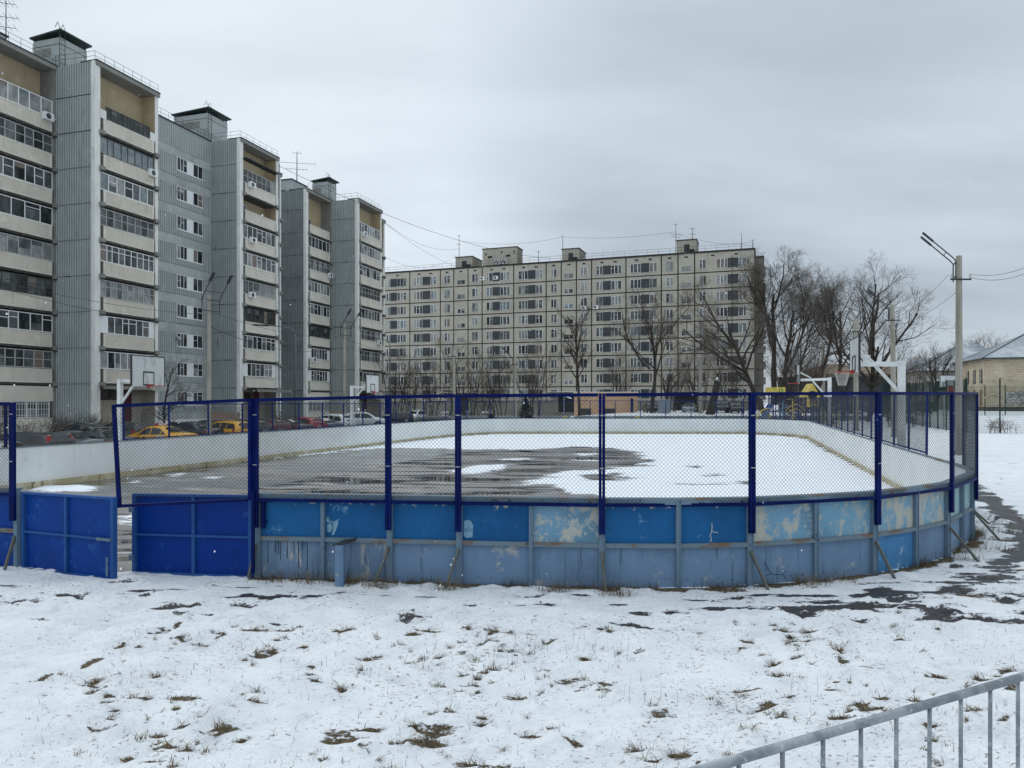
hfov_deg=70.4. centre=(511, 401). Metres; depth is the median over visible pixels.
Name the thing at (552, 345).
kitchen window
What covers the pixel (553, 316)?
kitchen window
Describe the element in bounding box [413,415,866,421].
heating pipe
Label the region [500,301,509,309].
wide window
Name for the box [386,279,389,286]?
window
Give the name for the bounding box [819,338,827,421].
lamp pole
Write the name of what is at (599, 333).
window
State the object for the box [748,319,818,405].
bare tree
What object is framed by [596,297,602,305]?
window
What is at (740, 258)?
window
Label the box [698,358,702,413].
lamp pole
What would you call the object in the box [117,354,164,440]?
basketball hoop
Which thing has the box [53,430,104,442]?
parked car
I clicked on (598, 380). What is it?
window
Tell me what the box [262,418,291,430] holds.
parked car
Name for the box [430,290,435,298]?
window
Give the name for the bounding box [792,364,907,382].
house
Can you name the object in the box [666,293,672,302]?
kitchen window
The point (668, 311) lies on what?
kitchen window
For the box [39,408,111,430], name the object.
bare bush
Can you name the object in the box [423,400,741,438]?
rink boards
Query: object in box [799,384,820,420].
playhouse tower
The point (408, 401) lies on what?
bare tree
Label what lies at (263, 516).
fence bracket
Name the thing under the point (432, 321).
window
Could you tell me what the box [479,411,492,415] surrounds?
parked car
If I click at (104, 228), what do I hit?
apartment building
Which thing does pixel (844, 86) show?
sky
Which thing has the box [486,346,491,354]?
window
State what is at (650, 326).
bare tree
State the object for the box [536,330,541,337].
window
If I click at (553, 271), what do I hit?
kitchen window
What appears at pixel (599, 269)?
window
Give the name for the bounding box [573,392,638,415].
transformer house
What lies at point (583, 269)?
kitchen window
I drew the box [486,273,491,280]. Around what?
window
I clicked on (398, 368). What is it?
wide window
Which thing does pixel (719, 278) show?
wide window
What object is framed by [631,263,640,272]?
wide window
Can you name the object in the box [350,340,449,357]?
overhead cable
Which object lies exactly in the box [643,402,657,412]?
parked car
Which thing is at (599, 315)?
window
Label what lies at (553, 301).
kitchen window
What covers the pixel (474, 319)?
kitchen window
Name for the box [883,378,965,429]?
fence
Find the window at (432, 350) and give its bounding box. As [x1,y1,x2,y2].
[430,348,435,355]
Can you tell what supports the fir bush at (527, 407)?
on the ground at (80, 631)
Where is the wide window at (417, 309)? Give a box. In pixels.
[414,305,421,313]
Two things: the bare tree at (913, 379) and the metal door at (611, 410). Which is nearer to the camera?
the metal door at (611, 410)
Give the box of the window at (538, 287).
[536,285,541,293]
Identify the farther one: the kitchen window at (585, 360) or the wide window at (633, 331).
the kitchen window at (585, 360)
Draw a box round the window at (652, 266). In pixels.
[649,262,656,271]
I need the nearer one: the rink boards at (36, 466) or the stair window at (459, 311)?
the rink boards at (36, 466)
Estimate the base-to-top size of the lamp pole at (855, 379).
9.800 m
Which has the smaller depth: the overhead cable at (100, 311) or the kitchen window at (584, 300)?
the overhead cable at (100, 311)
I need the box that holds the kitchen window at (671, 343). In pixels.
[666,341,672,350]
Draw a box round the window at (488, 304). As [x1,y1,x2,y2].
[486,302,491,310]
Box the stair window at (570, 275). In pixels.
[564,273,572,278]
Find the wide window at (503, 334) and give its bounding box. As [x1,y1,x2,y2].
[500,331,509,339]
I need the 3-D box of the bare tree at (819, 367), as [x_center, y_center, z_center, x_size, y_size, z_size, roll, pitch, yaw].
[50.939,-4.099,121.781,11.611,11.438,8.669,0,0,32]
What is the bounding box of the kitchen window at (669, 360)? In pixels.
[666,357,672,365]
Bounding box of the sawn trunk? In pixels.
[706,379,720,414]
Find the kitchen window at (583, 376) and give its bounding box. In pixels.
[581,374,586,382]
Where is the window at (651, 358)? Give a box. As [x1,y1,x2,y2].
[649,357,656,366]
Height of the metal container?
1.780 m
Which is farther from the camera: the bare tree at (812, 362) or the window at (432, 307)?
the window at (432, 307)
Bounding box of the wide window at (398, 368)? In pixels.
[397,362,405,370]
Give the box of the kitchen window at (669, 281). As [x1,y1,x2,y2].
[666,277,672,286]
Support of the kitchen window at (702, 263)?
in the apartment building at (470, 298)
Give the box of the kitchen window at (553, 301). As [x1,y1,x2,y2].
[551,299,556,307]
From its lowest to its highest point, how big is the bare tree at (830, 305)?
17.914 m
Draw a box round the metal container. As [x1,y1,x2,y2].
[658,401,669,412]
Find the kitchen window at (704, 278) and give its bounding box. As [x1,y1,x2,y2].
[699,276,705,284]
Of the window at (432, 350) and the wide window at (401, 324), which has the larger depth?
the wide window at (401, 324)
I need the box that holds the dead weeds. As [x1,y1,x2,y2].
[28,434,474,488]
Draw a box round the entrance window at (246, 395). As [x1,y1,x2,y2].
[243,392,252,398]
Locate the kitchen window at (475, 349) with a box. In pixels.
[472,346,477,354]
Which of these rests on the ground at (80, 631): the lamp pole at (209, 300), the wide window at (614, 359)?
the lamp pole at (209, 300)
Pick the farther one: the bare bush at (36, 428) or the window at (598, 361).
the window at (598, 361)
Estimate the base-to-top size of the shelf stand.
0.645 m
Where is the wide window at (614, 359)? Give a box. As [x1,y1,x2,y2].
[611,358,620,366]
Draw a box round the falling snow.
[0,60,1018,766]
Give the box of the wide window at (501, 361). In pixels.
[500,360,509,368]
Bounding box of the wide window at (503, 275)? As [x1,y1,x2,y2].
[500,272,509,280]
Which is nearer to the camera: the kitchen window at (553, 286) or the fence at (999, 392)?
the fence at (999, 392)
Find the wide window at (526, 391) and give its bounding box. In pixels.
[518,390,527,397]
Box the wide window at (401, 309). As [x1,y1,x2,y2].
[397,306,405,314]
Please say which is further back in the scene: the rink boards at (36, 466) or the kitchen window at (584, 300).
the kitchen window at (584, 300)
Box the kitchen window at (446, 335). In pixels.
[444,333,449,340]
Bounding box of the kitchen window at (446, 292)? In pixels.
[444,290,449,297]
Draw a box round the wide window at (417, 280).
[414,277,421,285]
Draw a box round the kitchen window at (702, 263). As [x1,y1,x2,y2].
[699,259,705,268]
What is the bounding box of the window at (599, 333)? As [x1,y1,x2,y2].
[596,328,602,336]
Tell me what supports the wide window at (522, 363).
in the apartment building at (470, 298)
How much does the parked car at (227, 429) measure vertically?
1.620 m
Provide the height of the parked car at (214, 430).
1.470 m
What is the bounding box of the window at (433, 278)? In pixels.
[430,276,435,284]
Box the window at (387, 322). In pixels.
[386,321,389,328]
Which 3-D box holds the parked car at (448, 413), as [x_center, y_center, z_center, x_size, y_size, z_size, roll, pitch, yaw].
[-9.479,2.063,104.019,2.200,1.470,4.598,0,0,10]
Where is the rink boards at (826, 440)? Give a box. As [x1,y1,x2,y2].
[742,391,942,487]
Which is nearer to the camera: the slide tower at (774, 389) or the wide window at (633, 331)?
the slide tower at (774, 389)
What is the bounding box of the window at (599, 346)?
[596,343,602,351]
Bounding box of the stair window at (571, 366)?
[564,365,572,369]
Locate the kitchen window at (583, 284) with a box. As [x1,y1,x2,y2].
[581,282,586,290]
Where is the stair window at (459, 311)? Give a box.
[457,309,464,313]
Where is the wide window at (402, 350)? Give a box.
[397,348,405,356]
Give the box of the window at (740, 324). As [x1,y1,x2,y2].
[739,323,746,331]
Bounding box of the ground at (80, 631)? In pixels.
[0,403,1023,767]
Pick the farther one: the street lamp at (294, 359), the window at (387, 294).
the window at (387, 294)
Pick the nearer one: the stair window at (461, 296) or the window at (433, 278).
the stair window at (461, 296)
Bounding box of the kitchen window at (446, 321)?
[444,318,449,326]
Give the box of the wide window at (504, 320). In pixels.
[500,316,509,324]
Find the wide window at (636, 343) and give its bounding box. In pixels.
[631,342,640,350]
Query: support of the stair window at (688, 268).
in the apartment building at (470, 298)
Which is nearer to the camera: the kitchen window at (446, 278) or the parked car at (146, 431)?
the parked car at (146, 431)
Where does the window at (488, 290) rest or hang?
in the apartment building at (470, 298)
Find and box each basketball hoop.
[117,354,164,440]
[350,374,382,424]
[787,364,831,426]
[834,335,905,448]
[940,375,954,428]
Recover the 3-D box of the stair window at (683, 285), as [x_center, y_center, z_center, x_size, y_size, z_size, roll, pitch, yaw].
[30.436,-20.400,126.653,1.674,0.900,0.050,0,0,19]
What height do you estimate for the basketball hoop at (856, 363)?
4.715 m
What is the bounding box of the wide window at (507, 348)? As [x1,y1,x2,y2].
[500,346,509,353]
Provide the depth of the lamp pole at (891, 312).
50.92 m
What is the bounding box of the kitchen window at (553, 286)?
[551,284,556,292]
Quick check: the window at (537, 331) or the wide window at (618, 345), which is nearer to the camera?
the wide window at (618, 345)
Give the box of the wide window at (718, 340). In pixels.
[716,340,726,348]
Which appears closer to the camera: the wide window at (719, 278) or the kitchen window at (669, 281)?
the wide window at (719, 278)
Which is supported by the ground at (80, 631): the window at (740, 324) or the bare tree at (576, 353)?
the bare tree at (576, 353)
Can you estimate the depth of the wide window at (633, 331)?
129.63 m
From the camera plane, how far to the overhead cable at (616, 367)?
96.66 m
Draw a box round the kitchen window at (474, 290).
[472,288,477,296]
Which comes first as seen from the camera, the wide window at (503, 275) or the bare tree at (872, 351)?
the bare tree at (872, 351)
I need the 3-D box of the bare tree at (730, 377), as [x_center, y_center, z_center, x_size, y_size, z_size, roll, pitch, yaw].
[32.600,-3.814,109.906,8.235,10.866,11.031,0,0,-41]
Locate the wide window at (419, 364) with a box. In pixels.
[414,362,421,369]
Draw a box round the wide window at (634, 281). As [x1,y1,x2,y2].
[631,279,640,288]
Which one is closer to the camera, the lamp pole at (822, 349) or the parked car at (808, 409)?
the lamp pole at (822, 349)
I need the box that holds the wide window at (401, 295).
[397,292,405,300]
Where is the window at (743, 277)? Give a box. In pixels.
[739,273,746,282]
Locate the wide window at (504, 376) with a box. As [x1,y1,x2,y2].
[501,375,509,383]
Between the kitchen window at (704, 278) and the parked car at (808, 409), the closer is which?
the parked car at (808, 409)
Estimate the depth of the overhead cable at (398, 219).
95.76 m
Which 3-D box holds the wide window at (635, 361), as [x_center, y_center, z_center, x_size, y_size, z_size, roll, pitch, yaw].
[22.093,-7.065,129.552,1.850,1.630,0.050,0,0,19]
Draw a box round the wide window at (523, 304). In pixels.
[518,300,527,308]
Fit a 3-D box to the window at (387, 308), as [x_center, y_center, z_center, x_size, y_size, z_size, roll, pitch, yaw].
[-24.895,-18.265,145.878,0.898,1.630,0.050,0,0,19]
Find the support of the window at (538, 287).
in the apartment building at (470, 298)
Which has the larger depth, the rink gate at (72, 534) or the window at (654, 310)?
the window at (654, 310)
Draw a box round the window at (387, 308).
[386,307,389,314]
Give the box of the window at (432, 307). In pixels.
[430,305,435,312]
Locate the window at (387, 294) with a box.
[386,293,389,300]
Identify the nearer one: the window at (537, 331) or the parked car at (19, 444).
the parked car at (19, 444)
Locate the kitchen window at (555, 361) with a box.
[551,359,556,367]
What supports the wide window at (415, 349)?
in the apartment building at (470, 298)
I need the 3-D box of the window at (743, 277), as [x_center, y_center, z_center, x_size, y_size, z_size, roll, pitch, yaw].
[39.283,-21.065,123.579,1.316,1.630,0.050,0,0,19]
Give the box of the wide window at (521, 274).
[518,270,527,279]
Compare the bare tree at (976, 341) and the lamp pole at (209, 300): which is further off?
the bare tree at (976, 341)
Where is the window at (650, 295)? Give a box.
[649,294,656,303]
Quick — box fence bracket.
[261,502,266,528]
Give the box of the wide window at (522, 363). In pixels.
[518,360,527,368]
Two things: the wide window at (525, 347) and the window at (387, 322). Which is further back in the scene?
the window at (387, 322)
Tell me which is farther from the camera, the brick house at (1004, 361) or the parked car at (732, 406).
the brick house at (1004, 361)
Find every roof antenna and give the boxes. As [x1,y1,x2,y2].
[0,0,19,39]
[278,154,307,180]
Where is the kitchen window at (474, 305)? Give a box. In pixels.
[472,303,477,310]
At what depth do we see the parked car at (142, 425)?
45.09 m
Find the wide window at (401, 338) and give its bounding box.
[397,334,405,342]
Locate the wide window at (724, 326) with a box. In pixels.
[716,323,726,332]
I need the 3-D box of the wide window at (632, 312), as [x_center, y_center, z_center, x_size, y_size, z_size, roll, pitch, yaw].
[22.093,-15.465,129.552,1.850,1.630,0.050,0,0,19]
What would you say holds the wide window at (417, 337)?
in the apartment building at (470, 298)
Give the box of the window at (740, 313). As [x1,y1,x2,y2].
[739,306,746,315]
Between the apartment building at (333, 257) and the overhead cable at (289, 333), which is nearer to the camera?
the overhead cable at (289, 333)
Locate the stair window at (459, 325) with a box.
[457,323,464,327]
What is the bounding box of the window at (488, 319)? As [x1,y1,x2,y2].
[486,317,491,324]
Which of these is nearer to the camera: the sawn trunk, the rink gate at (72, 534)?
the rink gate at (72, 534)
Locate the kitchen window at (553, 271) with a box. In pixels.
[551,269,556,277]
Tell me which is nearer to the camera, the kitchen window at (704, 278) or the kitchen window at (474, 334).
the kitchen window at (704, 278)
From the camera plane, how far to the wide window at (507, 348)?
137.66 m
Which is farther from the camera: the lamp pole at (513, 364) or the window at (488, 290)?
the window at (488, 290)
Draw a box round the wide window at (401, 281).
[397,278,405,286]
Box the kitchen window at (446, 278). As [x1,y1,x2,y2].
[444,275,449,283]
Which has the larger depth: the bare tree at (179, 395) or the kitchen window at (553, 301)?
the kitchen window at (553, 301)
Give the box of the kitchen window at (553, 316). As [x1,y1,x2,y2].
[551,314,556,322]
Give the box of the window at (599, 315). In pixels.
[596,312,602,320]
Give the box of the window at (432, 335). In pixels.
[430,333,435,341]
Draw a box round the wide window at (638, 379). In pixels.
[631,373,640,382]
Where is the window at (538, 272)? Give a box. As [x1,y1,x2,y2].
[536,270,541,278]
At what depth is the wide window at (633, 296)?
129.57 m
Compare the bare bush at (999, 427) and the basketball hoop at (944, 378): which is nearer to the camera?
the bare bush at (999, 427)
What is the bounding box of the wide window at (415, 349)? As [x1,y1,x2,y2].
[414,348,421,355]
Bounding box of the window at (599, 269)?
[596,266,602,274]
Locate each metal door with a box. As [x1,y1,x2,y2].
[581,409,590,414]
[605,409,614,413]
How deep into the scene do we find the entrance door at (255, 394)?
76.94 m
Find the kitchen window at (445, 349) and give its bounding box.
[444,347,449,355]
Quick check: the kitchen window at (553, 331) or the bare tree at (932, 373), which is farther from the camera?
the kitchen window at (553, 331)
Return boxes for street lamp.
[253,324,295,418]
[367,337,390,394]
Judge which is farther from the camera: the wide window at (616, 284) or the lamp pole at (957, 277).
the wide window at (616, 284)
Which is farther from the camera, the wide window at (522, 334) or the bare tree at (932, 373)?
the wide window at (522, 334)
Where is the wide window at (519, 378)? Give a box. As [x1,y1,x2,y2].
[518,375,527,383]
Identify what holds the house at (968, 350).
on the ground at (80, 631)
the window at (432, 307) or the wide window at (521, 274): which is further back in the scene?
the window at (432, 307)
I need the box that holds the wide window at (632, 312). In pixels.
[631,311,640,319]
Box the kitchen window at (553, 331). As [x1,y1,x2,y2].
[551,329,556,337]
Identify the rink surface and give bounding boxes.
[22,434,968,587]
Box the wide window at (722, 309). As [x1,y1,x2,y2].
[716,307,726,316]
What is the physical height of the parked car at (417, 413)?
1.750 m
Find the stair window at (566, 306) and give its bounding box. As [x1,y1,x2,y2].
[564,304,572,308]
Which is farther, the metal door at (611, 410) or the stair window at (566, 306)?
the stair window at (566, 306)
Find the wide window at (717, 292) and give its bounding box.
[716,291,726,300]
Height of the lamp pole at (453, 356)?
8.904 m
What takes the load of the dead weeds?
on the rink surface
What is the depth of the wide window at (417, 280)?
143.72 m
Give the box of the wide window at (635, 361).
[631,358,640,366]
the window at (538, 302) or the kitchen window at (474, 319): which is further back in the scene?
the kitchen window at (474, 319)
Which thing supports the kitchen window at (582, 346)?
in the apartment building at (470, 298)
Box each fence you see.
[111,399,254,573]
[881,385,1023,415]
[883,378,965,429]
[966,378,1023,431]
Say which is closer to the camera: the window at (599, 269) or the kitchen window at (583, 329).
the window at (599, 269)
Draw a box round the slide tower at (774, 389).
[756,387,805,419]
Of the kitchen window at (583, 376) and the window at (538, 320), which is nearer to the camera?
the kitchen window at (583, 376)
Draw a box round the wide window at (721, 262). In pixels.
[716,258,726,267]
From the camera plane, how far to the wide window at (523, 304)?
136.49 m
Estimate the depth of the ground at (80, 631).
6.83 m
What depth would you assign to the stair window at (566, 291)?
133.62 m
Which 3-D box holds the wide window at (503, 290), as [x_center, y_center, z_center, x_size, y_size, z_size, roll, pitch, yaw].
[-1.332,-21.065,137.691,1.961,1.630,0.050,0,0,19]
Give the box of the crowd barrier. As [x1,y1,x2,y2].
[688,672,1023,767]
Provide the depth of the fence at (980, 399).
92.17 m
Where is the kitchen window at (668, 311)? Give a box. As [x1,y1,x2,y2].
[666,309,672,318]
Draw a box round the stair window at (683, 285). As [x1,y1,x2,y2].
[681,282,690,287]
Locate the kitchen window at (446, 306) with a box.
[444,304,449,312]
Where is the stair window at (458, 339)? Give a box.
[457,338,464,341]
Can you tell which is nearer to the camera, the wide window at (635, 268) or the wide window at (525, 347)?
the wide window at (635, 268)
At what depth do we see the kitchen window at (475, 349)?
139.72 m
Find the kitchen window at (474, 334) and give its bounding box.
[472,332,477,339]
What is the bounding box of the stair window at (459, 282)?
[457,280,464,284]
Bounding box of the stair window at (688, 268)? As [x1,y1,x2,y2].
[681,266,690,271]
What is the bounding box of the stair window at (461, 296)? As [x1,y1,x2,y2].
[457,294,464,298]
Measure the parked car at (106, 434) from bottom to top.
1.588 m
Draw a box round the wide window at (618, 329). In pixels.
[611,327,620,335]
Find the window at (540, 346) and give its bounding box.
[536,345,541,352]
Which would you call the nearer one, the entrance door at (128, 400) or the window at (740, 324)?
the entrance door at (128, 400)
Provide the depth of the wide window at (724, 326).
124.61 m
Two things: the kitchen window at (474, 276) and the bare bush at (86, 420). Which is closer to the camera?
the bare bush at (86, 420)
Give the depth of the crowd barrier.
3.25 m
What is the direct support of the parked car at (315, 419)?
on the parking lot
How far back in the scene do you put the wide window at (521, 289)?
136.49 m
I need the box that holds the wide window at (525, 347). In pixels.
[518,345,527,353]
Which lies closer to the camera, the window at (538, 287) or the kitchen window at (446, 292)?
the window at (538, 287)
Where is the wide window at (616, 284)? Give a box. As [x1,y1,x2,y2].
[611,280,620,289]
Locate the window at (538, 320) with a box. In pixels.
[536,315,541,323]
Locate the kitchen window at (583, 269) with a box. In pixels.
[581,267,586,275]
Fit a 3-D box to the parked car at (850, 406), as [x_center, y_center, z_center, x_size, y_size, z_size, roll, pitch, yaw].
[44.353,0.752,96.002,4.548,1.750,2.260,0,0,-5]
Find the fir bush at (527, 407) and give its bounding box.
[517,397,533,417]
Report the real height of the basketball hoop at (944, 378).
5.005 m
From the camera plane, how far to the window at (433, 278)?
142.60 m
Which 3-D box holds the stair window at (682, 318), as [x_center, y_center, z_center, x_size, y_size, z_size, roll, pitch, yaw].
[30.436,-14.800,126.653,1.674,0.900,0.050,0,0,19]
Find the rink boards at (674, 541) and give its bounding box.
[247,392,1000,591]
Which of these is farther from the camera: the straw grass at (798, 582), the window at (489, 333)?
the window at (489, 333)
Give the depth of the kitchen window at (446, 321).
141.61 m
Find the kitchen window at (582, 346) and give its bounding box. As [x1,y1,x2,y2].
[581,343,586,351]
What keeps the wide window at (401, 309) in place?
in the apartment building at (470, 298)
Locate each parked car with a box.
[0,432,75,445]
[0,441,29,447]
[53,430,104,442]
[60,423,105,430]
[82,427,135,440]
[103,422,151,435]
[127,423,198,438]
[176,421,223,434]
[211,419,247,433]
[235,420,273,431]
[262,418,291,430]
[279,418,312,429]
[296,417,325,427]
[315,417,342,426]
[320,414,355,424]
[347,411,384,425]
[379,412,413,422]
[404,410,426,422]
[437,411,452,415]
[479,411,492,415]
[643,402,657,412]
[682,402,696,412]
[717,401,729,412]
[726,402,744,412]
[781,402,809,412]
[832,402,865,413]
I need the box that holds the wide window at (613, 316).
[611,311,620,320]
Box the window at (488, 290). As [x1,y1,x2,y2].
[486,287,491,295]
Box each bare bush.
[0,412,76,438]
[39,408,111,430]
[986,413,1017,433]
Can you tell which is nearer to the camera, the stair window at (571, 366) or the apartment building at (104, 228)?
the apartment building at (104, 228)
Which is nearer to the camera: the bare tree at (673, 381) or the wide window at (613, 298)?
the bare tree at (673, 381)
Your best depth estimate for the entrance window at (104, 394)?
58.74 m
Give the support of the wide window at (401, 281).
in the apartment building at (470, 298)
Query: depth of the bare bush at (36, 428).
48.77 m
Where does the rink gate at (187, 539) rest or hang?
attached to the rink boards at (674, 541)
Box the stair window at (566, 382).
[564,380,572,384]
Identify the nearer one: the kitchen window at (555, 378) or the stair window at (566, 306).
the stair window at (566, 306)
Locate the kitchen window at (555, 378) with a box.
[551,374,556,382]
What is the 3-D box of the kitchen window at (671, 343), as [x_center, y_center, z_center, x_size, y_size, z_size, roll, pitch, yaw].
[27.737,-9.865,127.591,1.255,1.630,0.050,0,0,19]
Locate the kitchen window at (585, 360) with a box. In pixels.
[581,359,586,367]
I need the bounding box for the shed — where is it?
[778,376,896,411]
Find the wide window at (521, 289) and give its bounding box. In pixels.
[518,285,527,293]
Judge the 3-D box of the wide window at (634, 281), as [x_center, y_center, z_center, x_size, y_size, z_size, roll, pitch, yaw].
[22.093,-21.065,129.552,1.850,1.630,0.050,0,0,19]
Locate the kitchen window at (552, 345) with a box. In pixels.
[551,344,556,352]
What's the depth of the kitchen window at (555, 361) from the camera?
134.50 m
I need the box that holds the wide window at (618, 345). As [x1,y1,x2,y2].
[611,343,620,351]
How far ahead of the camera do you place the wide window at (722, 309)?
124.70 m
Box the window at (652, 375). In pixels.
[649,373,656,381]
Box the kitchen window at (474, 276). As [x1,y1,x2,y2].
[472,274,477,281]
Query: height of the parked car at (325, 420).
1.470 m
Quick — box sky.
[0,0,1023,402]
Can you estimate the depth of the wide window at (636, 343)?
129.51 m
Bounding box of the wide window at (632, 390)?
[631,389,640,397]
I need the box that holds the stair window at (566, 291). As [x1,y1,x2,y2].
[564,288,572,293]
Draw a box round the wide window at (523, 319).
[518,315,527,323]
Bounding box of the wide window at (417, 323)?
[414,320,421,327]
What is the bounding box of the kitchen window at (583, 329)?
[581,328,586,336]
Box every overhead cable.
[0,281,206,314]
[0,288,203,325]
[212,312,342,337]
[212,327,342,351]
[278,165,542,257]
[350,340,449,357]
[526,361,694,367]
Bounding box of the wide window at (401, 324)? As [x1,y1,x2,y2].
[397,320,405,328]
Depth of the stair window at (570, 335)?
133.60 m
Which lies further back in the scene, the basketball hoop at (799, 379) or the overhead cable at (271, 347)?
the overhead cable at (271, 347)
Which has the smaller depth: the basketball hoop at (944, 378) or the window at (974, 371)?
the basketball hoop at (944, 378)
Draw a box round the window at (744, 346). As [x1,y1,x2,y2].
[739,339,746,348]
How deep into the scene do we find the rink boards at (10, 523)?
10.80 m
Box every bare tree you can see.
[142,349,204,424]
[373,345,424,411]
[391,361,428,409]
[408,351,455,415]
[413,331,505,415]
[457,369,507,411]
[471,344,538,415]
[501,334,567,415]
[554,299,598,415]
[594,347,644,391]
[601,277,707,412]
[648,271,787,411]
[649,350,706,411]
[670,339,732,411]
[690,346,752,401]
[717,245,854,404]
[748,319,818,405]
[770,258,894,424]
[776,331,848,391]
[779,348,838,376]
[794,250,953,421]
[896,356,930,400]
[907,341,972,411]
[951,329,1008,347]
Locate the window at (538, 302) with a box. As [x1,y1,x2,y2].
[536,300,541,308]
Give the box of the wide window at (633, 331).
[631,326,640,335]
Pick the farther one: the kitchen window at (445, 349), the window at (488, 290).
the kitchen window at (445, 349)
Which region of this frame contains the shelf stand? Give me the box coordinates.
[333,537,357,586]
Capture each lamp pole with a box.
[201,272,232,434]
[340,309,361,413]
[449,346,457,418]
[502,346,517,415]
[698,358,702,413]
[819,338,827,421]
[851,318,862,430]
[867,289,900,436]
[920,232,971,454]
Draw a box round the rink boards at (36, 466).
[16,403,425,488]
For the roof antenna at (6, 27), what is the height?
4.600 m
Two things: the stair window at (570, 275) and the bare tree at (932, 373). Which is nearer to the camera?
the bare tree at (932, 373)
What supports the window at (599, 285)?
in the apartment building at (470, 298)
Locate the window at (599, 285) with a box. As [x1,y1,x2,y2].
[596,281,602,289]
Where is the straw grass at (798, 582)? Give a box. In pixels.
[245,512,1023,597]
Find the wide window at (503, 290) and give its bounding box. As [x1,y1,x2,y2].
[500,286,509,294]
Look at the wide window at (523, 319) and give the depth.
136.49 m
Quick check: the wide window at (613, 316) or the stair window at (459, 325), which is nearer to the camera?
the wide window at (613, 316)
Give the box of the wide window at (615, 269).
[611,265,620,273]
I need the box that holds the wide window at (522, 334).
[518,330,527,338]
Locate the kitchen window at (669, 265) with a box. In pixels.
[666,261,672,270]
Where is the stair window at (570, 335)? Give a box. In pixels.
[564,334,572,338]
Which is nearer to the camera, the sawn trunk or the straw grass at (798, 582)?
the straw grass at (798, 582)
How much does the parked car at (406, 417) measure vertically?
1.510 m
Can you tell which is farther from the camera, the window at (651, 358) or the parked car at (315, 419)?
the window at (651, 358)
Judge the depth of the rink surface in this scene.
25.81 m
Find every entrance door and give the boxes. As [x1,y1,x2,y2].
[123,389,131,421]
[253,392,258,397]
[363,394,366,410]
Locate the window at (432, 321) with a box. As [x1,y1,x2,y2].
[430,319,435,326]
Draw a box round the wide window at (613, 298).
[611,296,620,304]
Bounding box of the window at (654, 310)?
[649,310,656,318]
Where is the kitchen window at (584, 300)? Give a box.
[581,297,586,305]
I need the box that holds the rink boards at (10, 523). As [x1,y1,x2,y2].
[0,402,22,569]
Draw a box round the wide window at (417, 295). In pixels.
[414,291,421,299]
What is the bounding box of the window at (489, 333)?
[486,331,491,339]
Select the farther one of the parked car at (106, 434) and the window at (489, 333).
the window at (489, 333)
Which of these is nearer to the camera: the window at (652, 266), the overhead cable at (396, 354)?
the overhead cable at (396, 354)
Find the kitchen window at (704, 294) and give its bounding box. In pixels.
[699,292,705,300]
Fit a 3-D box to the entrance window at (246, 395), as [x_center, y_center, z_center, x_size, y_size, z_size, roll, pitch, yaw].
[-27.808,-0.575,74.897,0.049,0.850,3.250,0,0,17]
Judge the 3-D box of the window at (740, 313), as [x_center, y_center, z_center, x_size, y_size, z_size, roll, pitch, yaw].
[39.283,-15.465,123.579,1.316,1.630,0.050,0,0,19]
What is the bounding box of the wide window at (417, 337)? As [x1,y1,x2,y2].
[414,334,421,341]
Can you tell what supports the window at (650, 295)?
in the apartment building at (470, 298)
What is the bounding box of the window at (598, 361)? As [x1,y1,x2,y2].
[596,358,602,367]
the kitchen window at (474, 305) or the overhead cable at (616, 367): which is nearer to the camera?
the overhead cable at (616, 367)
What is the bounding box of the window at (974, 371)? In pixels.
[973,370,975,383]
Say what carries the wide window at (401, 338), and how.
in the apartment building at (470, 298)
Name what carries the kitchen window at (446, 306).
in the apartment building at (470, 298)
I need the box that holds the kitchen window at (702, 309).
[699,308,705,316]
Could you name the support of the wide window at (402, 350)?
in the apartment building at (470, 298)
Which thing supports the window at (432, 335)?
in the apartment building at (470, 298)
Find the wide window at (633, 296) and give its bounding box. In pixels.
[631,295,640,303]
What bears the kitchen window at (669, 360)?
in the apartment building at (470, 298)
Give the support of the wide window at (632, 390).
in the apartment building at (470, 298)
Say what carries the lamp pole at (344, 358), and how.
on the ground at (80, 631)
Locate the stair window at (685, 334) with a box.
[681,330,690,335]
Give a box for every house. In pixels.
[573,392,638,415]
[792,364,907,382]
[906,345,987,409]
[953,334,1023,410]
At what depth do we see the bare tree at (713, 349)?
80.07 m
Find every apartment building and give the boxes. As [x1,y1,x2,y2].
[0,22,291,439]
[281,174,392,417]
[385,239,765,415]
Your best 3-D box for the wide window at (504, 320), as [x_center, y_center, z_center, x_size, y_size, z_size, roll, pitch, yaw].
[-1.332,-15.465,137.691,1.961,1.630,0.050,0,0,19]
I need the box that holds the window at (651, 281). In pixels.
[649,278,656,287]
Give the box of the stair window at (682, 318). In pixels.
[681,314,690,319]
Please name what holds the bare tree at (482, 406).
on the ground at (80, 631)
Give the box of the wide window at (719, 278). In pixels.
[716,274,726,283]
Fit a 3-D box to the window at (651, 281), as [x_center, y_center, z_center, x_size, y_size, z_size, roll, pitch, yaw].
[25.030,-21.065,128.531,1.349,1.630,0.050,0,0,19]
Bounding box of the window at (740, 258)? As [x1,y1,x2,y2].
[739,257,746,266]
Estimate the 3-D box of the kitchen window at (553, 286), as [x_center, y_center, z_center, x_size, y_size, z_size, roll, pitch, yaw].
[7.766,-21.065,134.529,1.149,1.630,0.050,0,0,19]
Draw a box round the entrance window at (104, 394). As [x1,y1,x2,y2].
[100,389,116,399]
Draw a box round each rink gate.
[21,491,116,578]
[129,493,253,577]
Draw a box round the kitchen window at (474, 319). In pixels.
[472,317,477,325]
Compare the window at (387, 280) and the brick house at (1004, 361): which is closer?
the brick house at (1004, 361)
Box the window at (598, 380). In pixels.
[596,374,602,382]

